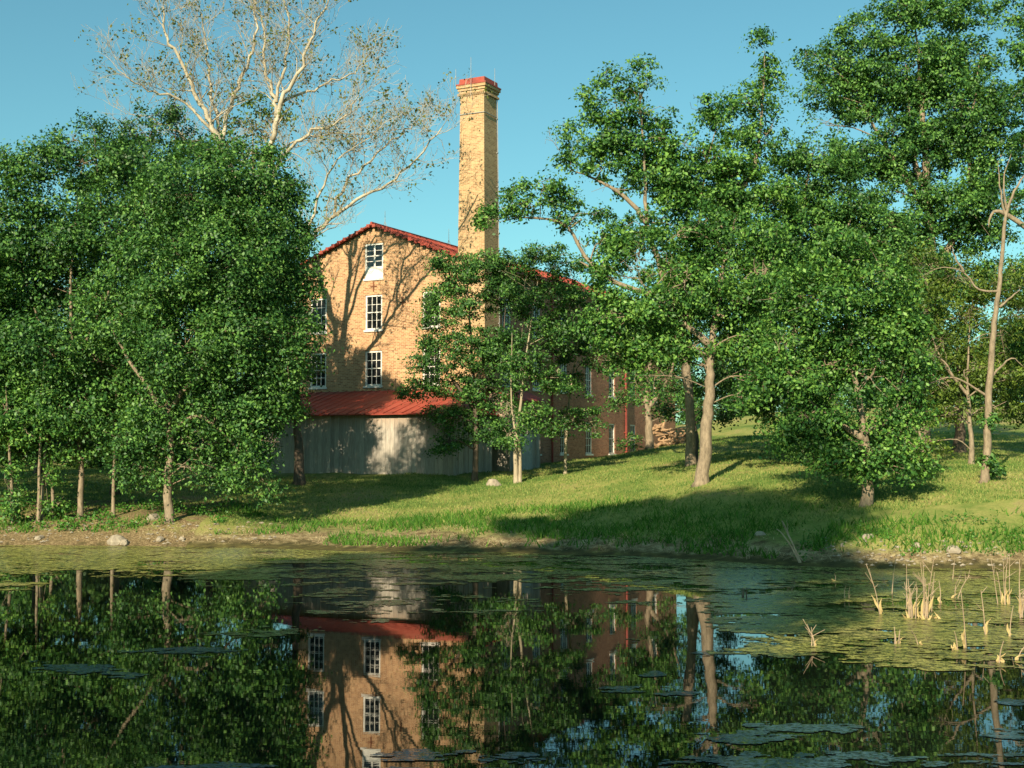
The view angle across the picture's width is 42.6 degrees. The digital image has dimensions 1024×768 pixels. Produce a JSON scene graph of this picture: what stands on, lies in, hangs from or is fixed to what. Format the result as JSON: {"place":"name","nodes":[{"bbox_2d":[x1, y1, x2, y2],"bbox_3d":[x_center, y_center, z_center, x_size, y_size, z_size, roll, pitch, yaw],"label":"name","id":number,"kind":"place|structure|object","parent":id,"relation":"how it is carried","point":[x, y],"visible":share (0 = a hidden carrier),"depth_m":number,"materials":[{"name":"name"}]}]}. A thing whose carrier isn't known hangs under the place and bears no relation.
{"place":"outdoors","nodes":[
{"label":"outdoors","id":0,"kind":"place"},
{"bbox_2d":[0,545,1023,767],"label":"water","id":1,"kind":"structure","parent":0,"point":[336,690],"depth_m":20.31,"materials":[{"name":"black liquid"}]},
{"bbox_2d":[0,545,1023,670],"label":"algae","id":2,"kind":"object","parent":1,"relation":"on","point":[848,625],"visible":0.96,"depth_m":34.62,"materials":[{"name":"green plant"}]},
{"bbox_2d":[29,646,1023,767],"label":"pond scum","id":3,"kind":"object","parent":1,"relation":"on","point":[746,759],"visible":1,"depth_m":15.31,"materials":[{"name":"green plant"}]},
{"bbox_2d":[803,620,823,645],"bbox_3d":[5.488,4.587,23.812,0.414,0.646,0.115,1,-3,-10],"label":"dead reed","id":4,"kind":"object","parent":1,"relation":"in","point":[811,635],"visible":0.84,"depth_m":23.79,"materials":[{"name":"beige plant"}]},
{"bbox_2d":[866,564,882,613],"bbox_3d":[7.870,4.535,28.509,0.416,1.247,0.128,1,-3,-10],"label":"dead reed","id":5,"kind":"object","parent":1,"relation":"in","point":[879,607],"visible":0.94,"depth_m":28.51,"materials":[{"name":"beige plant"}]},
{"bbox_2d":[894,627,901,643],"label":"dead reed","id":6,"kind":"object","parent":1,"relation":"in","point":[898,641],"visible":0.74,"depth_m":24.11,"materials":[{"name":"beige plant"}]},
{"bbox_2d":[906,564,911,608],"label":"dead reed","id":7,"kind":"object","parent":1,"relation":"in","point":[906,588],"visible":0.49,"depth_m":29.48,"materials":[{"name":"beige plant"}]},
{"bbox_2d":[902,559,940,619],"bbox_3d":[8.635,4.417,27.860,0.844,1.412,0.678,0,-3,0],"label":"dead reed","id":8,"kind":"object","parent":1,"relation":"in","point":[925,610],"visible":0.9,"depth_m":27.82,"materials":[{"name":"beige plant"}]},
{"bbox_2d":[928,572,934,610],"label":"dead reed","id":9,"kind":"object","parent":1,"relation":"in","point":[931,594],"visible":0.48,"depth_m":29.07,"materials":[{"name":"beige plant"}]},
{"bbox_2d":[937,583,941,602],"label":"dead reed","id":10,"kind":"object","parent":1,"relation":"in","point":[939,599],"visible":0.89,"depth_m":30.71,"materials":[{"name":"beige plant"}]},
{"bbox_2d":[951,631,958,649],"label":"dead reed","id":11,"kind":"object","parent":1,"relation":"in","point":[954,647],"visible":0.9,"depth_m":23.31,"materials":[{"name":"beige plant"}]},
{"bbox_2d":[951,571,969,597],"bbox_3d":[10.807,4.900,31.689,0.468,0.854,0.208,0,-3,-9],"label":"dead reed","id":12,"kind":"object","parent":1,"relation":"in","point":[961,587],"visible":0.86,"depth_m":31.64,"materials":[{"name":"beige plant"}]},
{"bbox_2d":[961,594,966,647],"bbox_3d":[8.136,4.312,23.633,0.110,1.175,0.057,0,-3,0],"label":"dead reed","id":13,"kind":"object","parent":1,"relation":"in","point":[963,639],"visible":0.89,"depth_m":23.63,"materials":[{"name":"beige plant"}]},
{"bbox_2d":[977,587,989,634],"bbox_3d":[9.105,4.452,25.341,0.302,1.076,0.105,0,-3,0],"label":"dead reed","id":14,"kind":"object","parent":1,"relation":"in","point":[985,627],"visible":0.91,"depth_m":25.30,"materials":[{"name":"beige plant"}]},
{"bbox_2d":[996,641,1005,662],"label":"dead reed","id":15,"kind":"object","parent":1,"relation":"in","point":[999,659],"visible":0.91,"depth_m":21.96,"materials":[{"name":"beige plant"}]},
{"bbox_2d":[991,553,1014,604],"bbox_3d":[11.381,4.582,30.337,0.634,1.344,0.211,0,-3,0],"label":"dead reed","id":16,"kind":"object","parent":1,"relation":"in","point":[1005,594],"visible":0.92,"depth_m":30.32,"materials":[{"name":"beige plant"}]},
{"bbox_2d":[1006,608,1012,635],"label":"dead reed","id":17,"kind":"object","parent":1,"relation":"in","point":[1009,631],"visible":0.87,"depth_m":25.04,"materials":[{"name":"beige plant"}]},
{"bbox_2d":[1015,647,1023,660],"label":"dead reed","id":18,"kind":"object","parent":1,"relation":"in","point":[1016,658],"visible":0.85,"depth_m":22.17,"materials":[{"name":"beige plant"}]},
{"bbox_2d":[1017,560,1023,617],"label":"dead reed","id":19,"kind":"object","parent":1,"relation":"in","point":[1021,602],"visible":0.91,"depth_m":27.93,"materials":[{"name":"beige plant"}]},
{"bbox_2d":[0,408,1023,568],"bbox_3d":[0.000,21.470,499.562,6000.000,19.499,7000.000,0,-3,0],"label":"ground","id":20,"kind":"structure","parent":0,"point":[742,429],"depth_m":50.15,"materials":[{"name":"green plant"}]},
{"bbox_2d":[0,161,42,450],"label":"ash tree","id":21,"kind":"object","parent":20,"relation":"on","point":[6,252],"visible":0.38,"depth_m":52.70,"materials":[{"name":"green plant"}]},
{"bbox_2d":[0,392,49,522],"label":"sapling","id":22,"kind":"object","parent":20,"relation":"on","point":[14,503],"visible":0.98,"depth_m":51.81,"materials":[{"name":"green plant"}]},
{"bbox_2d":[34,535,44,539],"bbox_3d":[-18.162,5.904,50.456,0.262,0.178,0.380,-2,-3,29],"label":"rock","id":23,"kind":"object","parent":20,"relation":"on","point":[39,537],"visible":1,"depth_m":50.33,"materials":[{"name":"stone"}]},
{"bbox_2d":[5,399,75,466],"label":"distant tree","id":24,"kind":"object","parent":20,"relation":"on","point":[33,464],"depth_m":97.81,"materials":[{"name":"green plant"}]},
{"bbox_2d":[6,382,81,521],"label":"sapling","id":25,"kind":"object","parent":20,"relation":"on","point":[39,467],"visible":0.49,"depth_m":52.26,"materials":[{"name":"green plant"}]},
{"bbox_2d":[0,387,88,520],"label":"sapling","id":26,"kind":"object","parent":20,"relation":"on","point":[53,429],"visible":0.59,"depth_m":52.30,"materials":[{"name":"green plant"}]},
{"bbox_2d":[14,367,89,520],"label":"sapling","id":27,"kind":"object","parent":20,"relation":"on","point":[54,509],"visible":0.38,"depth_m":52.66,"materials":[{"name":"green plant"}]},
{"bbox_2d":[0,212,151,473],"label":"shade tree","id":28,"kind":"object","parent":20,"relation":"on","point":[36,468],"visible":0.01,"depth_m":73.16,"materials":[{"name":"green plant"}]},
{"bbox_2d":[0,116,170,518],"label":"ash tree","id":29,"kind":"object","parent":20,"relation":"on","point":[75,234],"visible":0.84,"depth_m":52.92,"materials":[{"name":"green plant"}]},
{"bbox_2d":[50,380,135,467],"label":"distant tree","id":30,"kind":"object","parent":20,"relation":"on","point":[98,464],"visible":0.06,"depth_m":88.23,"materials":[{"name":"green plant"}]},
{"bbox_2d":[79,362,146,516],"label":"sapling","id":31,"kind":"object","parent":20,"relation":"on","point":[117,377],"visible":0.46,"depth_m":52.90,"materials":[{"name":"green plant"}]},
{"bbox_2d":[107,535,128,544],"bbox_3d":[-14.999,5.917,49.816,0.902,0.403,0.598,0,-3,5],"label":"rock","id":32,"kind":"object","parent":20,"relation":"on","point":[114,539],"visible":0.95,"depth_m":49.61,"materials":[{"name":"stone"}]},
{"bbox_2d":[0,495,246,531],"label":"bank weeds","id":33,"kind":"object","parent":20,"relation":"on","point":[105,512],"visible":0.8,"depth_m":52.95,"materials":[{"name":"green plant"}]},
{"bbox_2d":[120,539,128,545],"bbox_3d":[-14.693,5.989,49.619,0.391,0.229,0.417,0,-3,-6],"label":"rock","id":34,"kind":"object","parent":20,"relation":"on","point":[124,542],"visible":1,"depth_m":49.52,"materials":[{"name":"stone"}]},
{"bbox_2d":[58,100,225,494],"bbox_3d":[-17.347,-4.012,60.844,8.404,18.591,8.362,0,-3,0],"label":"elm tree","id":35,"kind":"object","parent":20,"relation":"on","point":[173,119],"visible":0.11,"depth_m":61.48,"materials":[{"name":"green plant"}]},
{"bbox_2d":[146,513,159,520],"bbox_3d":[-14.216,5.283,52.093,0.599,0.289,0.402,3,-4,-42],"label":"rock","id":36,"kind":"object","parent":20,"relation":"on","point":[152,517],"visible":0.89,"depth_m":51.93,"materials":[{"name":"stone"}]},
{"bbox_2d":[156,536,164,541],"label":"rock","id":37,"kind":"object","parent":20,"relation":"on","point":[159,538],"visible":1,"depth_m":49.71,"materials":[{"name":"stone"}]},
{"bbox_2d":[121,391,216,468],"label":"distant tree","id":38,"kind":"object","parent":20,"relation":"on","point":[182,455],"visible":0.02,"depth_m":85.50,"materials":[{"name":"green plant"}]},
{"bbox_2d":[150,383,202,459],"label":"distant tree","id":39,"kind":"object","parent":20,"relation":"on","point":[188,444],"visible":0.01,"depth_m":118.42,"materials":[{"name":"green plant"}]},
{"bbox_2d":[63,123,343,523],"bbox_3d":[-12.467,-2.444,51.800,11.623,16.105,8.209,0,-3,0],"label":"maple tree","id":40,"kind":"object","parent":20,"relation":"on","point":[221,331],"visible":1,"depth_m":50.97,"materials":[{"name":"green plant"}]},
{"bbox_2d":[189,378,242,466],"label":"distant tree","id":41,"kind":"object","parent":20,"relation":"on","point":[205,440],"visible":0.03,"depth_m":94.88,"materials":[{"name":"green plant"}]},
{"bbox_2d":[149,177,290,478],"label":"shade tree","id":42,"kind":"object","parent":20,"relation":"on","point":[183,398],"visible":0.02,"depth_m":69.15,"materials":[{"name":"green plant"}]},
{"bbox_2d":[222,390,283,457],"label":"distant tree","id":43,"kind":"object","parent":20,"relation":"on","point":[239,440],"depth_m":88.62,"materials":[{"name":"green plant"}]},
{"bbox_2d":[213,87,302,201],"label":"elm tree","id":44,"kind":"object","parent":20,"relation":"on","point":[254,98],"visible":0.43,"depth_m":83.01,"materials":[{"name":"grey plant"}]},
{"bbox_2d":[196,221,334,485],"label":"shade tree","id":45,"kind":"object","parent":20,"relation":"on","point":[299,477],"visible":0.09,"depth_m":65.79,"materials":[{"name":"green plant"}]},
{"bbox_2d":[70,0,491,478],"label":"sycamore tree","id":46,"kind":"object","parent":20,"relation":"on","point":[209,125],"visible":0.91,"depth_m":70.62,"materials":[{"name":"beige plant"}]},
{"bbox_2d":[387,246,532,480],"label":"dogwood tree","id":47,"kind":"object","parent":20,"relation":"on","point":[452,290],"visible":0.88,"depth_m":67.78,"materials":[{"name":"green plant"}]},
{"bbox_2d":[259,76,674,475],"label":"brick mill","id":48,"kind":"object","parent":20,"relation":"on","point":[364,421],"visible":0.46,"depth_m":77.11,"materials":[{"name":"brown brick"}]},
{"bbox_2d":[308,353,326,389],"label":"window","id":49,"kind":"structure","parent":48,"relation":"in","point":[322,381],"depth_m":80.00,"materials":[{"name":"white paint"}]},
{"bbox_2d":[309,298,326,333],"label":"window","id":50,"kind":"structure","parent":48,"relation":"in","point":[322,303],"depth_m":80.18,"materials":[{"name":"white paint"}]},
{"bbox_2d":[363,350,382,387],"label":"window","id":51,"kind":"structure","parent":48,"relation":"in","point":[373,359],"depth_m":78.26,"materials":[{"name":"white paint"}]},
{"bbox_2d":[363,294,382,331],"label":"window","id":52,"kind":"structure","parent":48,"relation":"in","point":[373,303],"depth_m":78.43,"materials":[{"name":"white paint"}]},
{"bbox_2d":[363,243,383,280],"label":"window","id":53,"kind":"structure","parent":48,"relation":"in","point":[373,252],"depth_m":78.57,"materials":[{"name":"white paint"}]},
{"bbox_2d":[422,291,439,328],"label":"window","id":54,"kind":"structure","parent":48,"relation":"in","point":[425,291],"depth_m":76.60,"materials":[{"name":"white paint"}]},
{"bbox_2d":[423,349,440,385],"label":"window","id":55,"kind":"structure","parent":48,"relation":"in","point":[424,349],"depth_m":76.45,"materials":[{"name":"white paint"}]},
{"bbox_2d":[502,353,509,386],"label":"window","id":56,"kind":"structure","parent":48,"relation":"in","point":[505,380],"depth_m":81.16,"materials":[{"name":"white paint"}]},
{"bbox_2d":[502,298,511,333],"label":"window","id":57,"kind":"structure","parent":48,"relation":"in","point":[507,320],"depth_m":81.38,"materials":[{"name":"grey glass"}]},
{"bbox_2d":[532,360,541,391],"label":"window","id":58,"kind":"structure","parent":48,"relation":"in","point":[534,384],"depth_m":84.95,"materials":[{"name":"white paint"}]},
{"bbox_2d":[532,306,541,339],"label":"window","id":59,"kind":"structure","parent":48,"relation":"in","point":[534,313],"depth_m":85.15,"materials":[{"name":"grey glass"}]},
{"bbox_2d":[560,363,566,393],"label":"window","id":60,"kind":"structure","parent":48,"relation":"in","point":[564,368],"depth_m":88.73,"materials":[{"name":"grey glass"}]},
{"bbox_2d":[560,423,568,455],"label":"window","id":61,"kind":"structure","parent":48,"relation":"in","point":[561,439],"depth_m":88.23,"materials":[{"name":"grey glass"}]},
{"bbox_2d":[585,367,592,396],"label":"window","id":62,"kind":"structure","parent":48,"relation":"in","point":[588,376],"depth_m":92.42,"materials":[{"name":"grey glass"}]},
{"bbox_2d":[585,423,593,455],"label":"window","id":63,"kind":"structure","parent":48,"relation":"in","point":[588,441],"depth_m":92.24,"materials":[{"name":"grey glass"}]},
{"bbox_2d":[608,369,615,398],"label":"window","id":64,"kind":"structure","parent":48,"relation":"in","point":[611,382],"depth_m":96.17,"materials":[{"name":"white paint"}]},
{"bbox_2d":[609,424,615,454],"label":"window","id":65,"kind":"structure","parent":48,"relation":"in","point":[611,431],"depth_m":95.96,"materials":[{"name":"white paint"}]},
{"bbox_2d":[630,425,634,451],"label":"window","id":66,"kind":"structure","parent":48,"relation":"in","point":[632,427],"depth_m":99.66,"materials":[{"name":"grey glass"}]},
{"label":"log","id":67,"kind":"object","parent":48,"relation":"in","visible":0},
{"bbox_2d":[668,429,681,444],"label":"log","id":68,"kind":"object","parent":67,"relation":"on","point":[675,436],"visible":0.95,"depth_m":96.88,"materials":[{"name":"brown wood"}]},
{"bbox_2d":[661,428,684,430],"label":"log","id":69,"kind":"object","parent":68,"relation":"on","point":[672,429],"visible":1,"depth_m":97.14,"materials":[{"name":"brown wood"}]},
{"bbox_2d":[486,479,500,485],"bbox_3d":[-0.968,4.896,64.859,0.909,0.434,0.588,-2,-3,30],"label":"rock","id":70,"kind":"object","parent":20,"relation":"on","point":[493,482],"visible":0.62,"depth_m":64.63,"materials":[{"name":"stone"}]},
{"bbox_2d":[0,521,1018,565],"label":"pebbles","id":71,"kind":"object","parent":20,"relation":"on","point":[902,558],"visible":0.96,"depth_m":41.37,"materials":[{"name":"stone"}]},
{"bbox_2d":[0,493,1023,558],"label":"bank grass","id":72,"kind":"structure","parent":20,"relation":"on","point":[334,539],"depth_m":47.72,"materials":[{"name":"green plant"}]},
{"bbox_2d":[7,511,1023,564],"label":"dry litter","id":73,"kind":"object","parent":20,"relation":"on","point":[784,553],"visible":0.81,"depth_m":48.38,"materials":[{"name":"plant"}]},
{"bbox_2d":[481,240,598,482],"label":"dogwood tree","id":74,"kind":"object","parent":20,"relation":"on","point":[549,333],"visible":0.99,"depth_m":66.08,"materials":[{"name":"green plant"}]},
{"bbox_2d":[539,267,633,474],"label":"dogwood tree","id":75,"kind":"object","parent":20,"relation":"on","point":[566,420],"visible":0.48,"depth_m":68.85,"materials":[{"name":"green plant"}]},
{"bbox_2d":[467,23,816,466],"bbox_3d":[5.843,-6.346,60.943,15.799,20.645,6.435,0,-3,0],"label":"walnut tree","id":76,"kind":"object","parent":20,"relation":"on","point":[683,188],"visible":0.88,"depth_m":60.38,"materials":[{"name":"green plant"}]},
{"bbox_2d":[598,316,720,452],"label":"walnut tree","id":77,"kind":"object","parent":20,"relation":"on","point":[671,390],"visible":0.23,"depth_m":83.87,"materials":[{"name":"green plant"}]},
{"bbox_2d":[569,200,800,487],"bbox_3d":[7.193,-1.632,53.225,9.913,11.889,5.858,0,-3,0],"label":"hickory tree","id":78,"kind":"object","parent":20,"relation":"on","point":[652,307],"visible":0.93,"depth_m":52.96,"materials":[{"name":"green plant"}]},
{"bbox_2d":[675,366,714,424],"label":"distant tree","id":79,"kind":"object","parent":20,"relation":"on","point":[683,420],"visible":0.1,"depth_m":179.19,"materials":[{"name":"green plant"}]},
{"bbox_2d":[642,329,754,461],"bbox_3d":[9.060,0.547,62.916,5.624,6.906,4.394,0,-3,0],"label":"shade tree","id":80,"kind":"object","parent":20,"relation":"on","point":[718,371],"visible":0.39,"depth_m":62.80,"materials":[{"name":"green plant"}]},
{"bbox_2d":[696,348,750,419],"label":"distant tree","id":81,"kind":"object","parent":20,"relation":"on","point":[733,390],"visible":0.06,"depth_m":161.09,"materials":[{"name":"green plant"}]},
{"bbox_2d":[726,362,760,415],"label":"distant tree","id":82,"kind":"object","parent":20,"relation":"on","point":[748,406],"visible":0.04,"depth_m":151.56,"materials":[{"name":"green plant"}]},
{"bbox_2d":[754,531,765,535],"bbox_3d":[8.429,5.094,44.575,0.392,0.189,0.276,0,-3,-6],"label":"rock","id":83,"kind":"object","parent":20,"relation":"on","point":[757,533],"visible":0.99,"depth_m":44.49,"materials":[{"name":"stone"}]},
{"bbox_2d":[777,521,805,562],"bbox_3d":[8.777,4.944,41.068,0.989,1.426,0.280,-1,-3,14],"label":"dead branch","id":84,"kind":"object","parent":20,"relation":"on","point":[797,556],"visible":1,"depth_m":41.04,"materials":[{"name":"grey wood"}]},
{"bbox_2d":[741,336,885,465],"bbox_3d":[13.200,0.842,56.973,6.484,6.222,5.984,0,-3,0],"label":"cedar tree","id":85,"kind":"object","parent":20,"relation":"on","point":[764,413],"visible":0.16,"depth_m":56.57,"materials":[{"name":"green plant"}]},
{"bbox_2d":[804,324,843,405],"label":"distant tree","id":86,"kind":"object","parent":20,"relation":"on","point":[826,366],"depth_m":155.39,"materials":[{"name":"green plant"}]},
{"bbox_2d":[718,219,951,506],"bbox_3d":[11.681,-0.751,45.982,7.185,10.506,5.463,2,-3,-27],"label":"mulberry tree","id":87,"kind":"object","parent":20,"relation":"on","point":[882,329],"visible":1,"depth_m":45.64,"materials":[{"name":"green plant"}]},
{"bbox_2d":[708,132,976,456],"bbox_3d":[15.710,-4.194,62.661,13.138,15.711,7.439,-1,-3,11],"label":"hackberry tree","id":88,"kind":"object","parent":20,"relation":"on","point":[821,208],"visible":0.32,"depth_m":62.13,"materials":[{"name":"green plant"}]},
{"bbox_2d":[849,354,886,407],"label":"distant tree","id":89,"kind":"object","parent":20,"relation":"on","point":[874,403],"visible":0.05,"depth_m":181.08,"materials":[{"name":"green plant"}]},
{"bbox_2d":[862,534,873,538],"bbox_3d":[11.444,4.898,42.164,0.392,0.180,0.271,0,-3,-6],"label":"rock","id":90,"kind":"object","parent":20,"relation":"on","point":[864,535],"visible":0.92,"depth_m":42.06,"materials":[{"name":"stone"}]},
{"bbox_2d":[867,346,911,407],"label":"distant tree","id":91,"kind":"object","parent":20,"relation":"on","point":[885,373],"visible":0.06,"depth_m":168.00,"materials":[{"name":"green plant"}]},
{"bbox_2d":[783,509,1022,560],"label":"bank herbs","id":92,"kind":"object","parent":20,"relation":"on","point":[891,534],"visible":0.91,"depth_m":42.17,"materials":[{"name":"green plant"}]},
{"bbox_2d":[785,0,1023,452],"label":"pecan tree","id":93,"kind":"object","parent":20,"relation":"on","point":[942,78],"visible":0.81,"depth_m":66.13,"materials":[{"name":"green plant"}]},
{"bbox_2d":[929,337,955,404],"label":"distant tree","id":94,"kind":"object","parent":20,"relation":"on","point":[936,380],"visible":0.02,"depth_m":174.07,"materials":[{"name":"green plant"}]},
{"bbox_2d":[946,546,960,553],"bbox_3d":[13.750,5.154,40.833,0.544,0.243,0.353,-3,-4,43],"label":"rock","id":95,"kind":"object","parent":20,"relation":"on","point":[954,549],"visible":1,"depth_m":40.70,"materials":[{"name":"stone"}]},
{"bbox_2d":[893,240,1023,463],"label":"locust tree","id":96,"kind":"object","parent":20,"relation":"on","point":[966,318],"visible":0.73,"depth_m":57.02,"materials":[{"name":"green plant"}]},
{"bbox_2d":[913,315,1023,452],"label":"locust tree","id":97,"kind":"object","parent":20,"relation":"on","point":[960,447],"visible":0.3,"depth_m":65.74,"materials":[{"name":"green plant"}]},
{"bbox_2d":[923,155,1023,483],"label":"snag","id":98,"kind":"object","parent":20,"relation":"on","point":[986,460],"visible":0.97,"depth_m":48.05,"materials":[{"name":"grey plant"}]},
{"bbox_2d":[942,308,1021,408],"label":"distant tree","id":99,"kind":"object","parent":20,"relation":"on","point":[973,399],"visible":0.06,"depth_m":150.56,"materials":[{"name":"green plant"}]},
{"bbox_2d":[985,0,1023,385],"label":"pecan tree","id":100,"kind":"object","parent":20,"relation":"on","point":[1017,20],"visible":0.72,"depth_m":60.81,"materials":[{"name":"green plant"}]},
{"bbox_2d":[998,336,1023,403],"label":"distant tree","id":101,"kind":"object","parent":20,"relation":"on","point":[1017,391],"visible":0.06,"depth_m":160.19,"materials":[{"name":"green plant"}]},
{"bbox_2d":[0,0,1023,423],"label":"sky","id":102,"kind":"structure","parent":0,"point":[536,51],"materials":[{"name":"blue"}]},
{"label":"log","id":103,"kind":"object","parent":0,"visible":0},
{"bbox_2d":[653,431,668,434],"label":"log","id":104,"kind":"object","parent":103,"relation":"on","point":[656,432],"visible":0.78,"depth_m":97.88,"materials":[{"name":"brown wood"}]}
]}

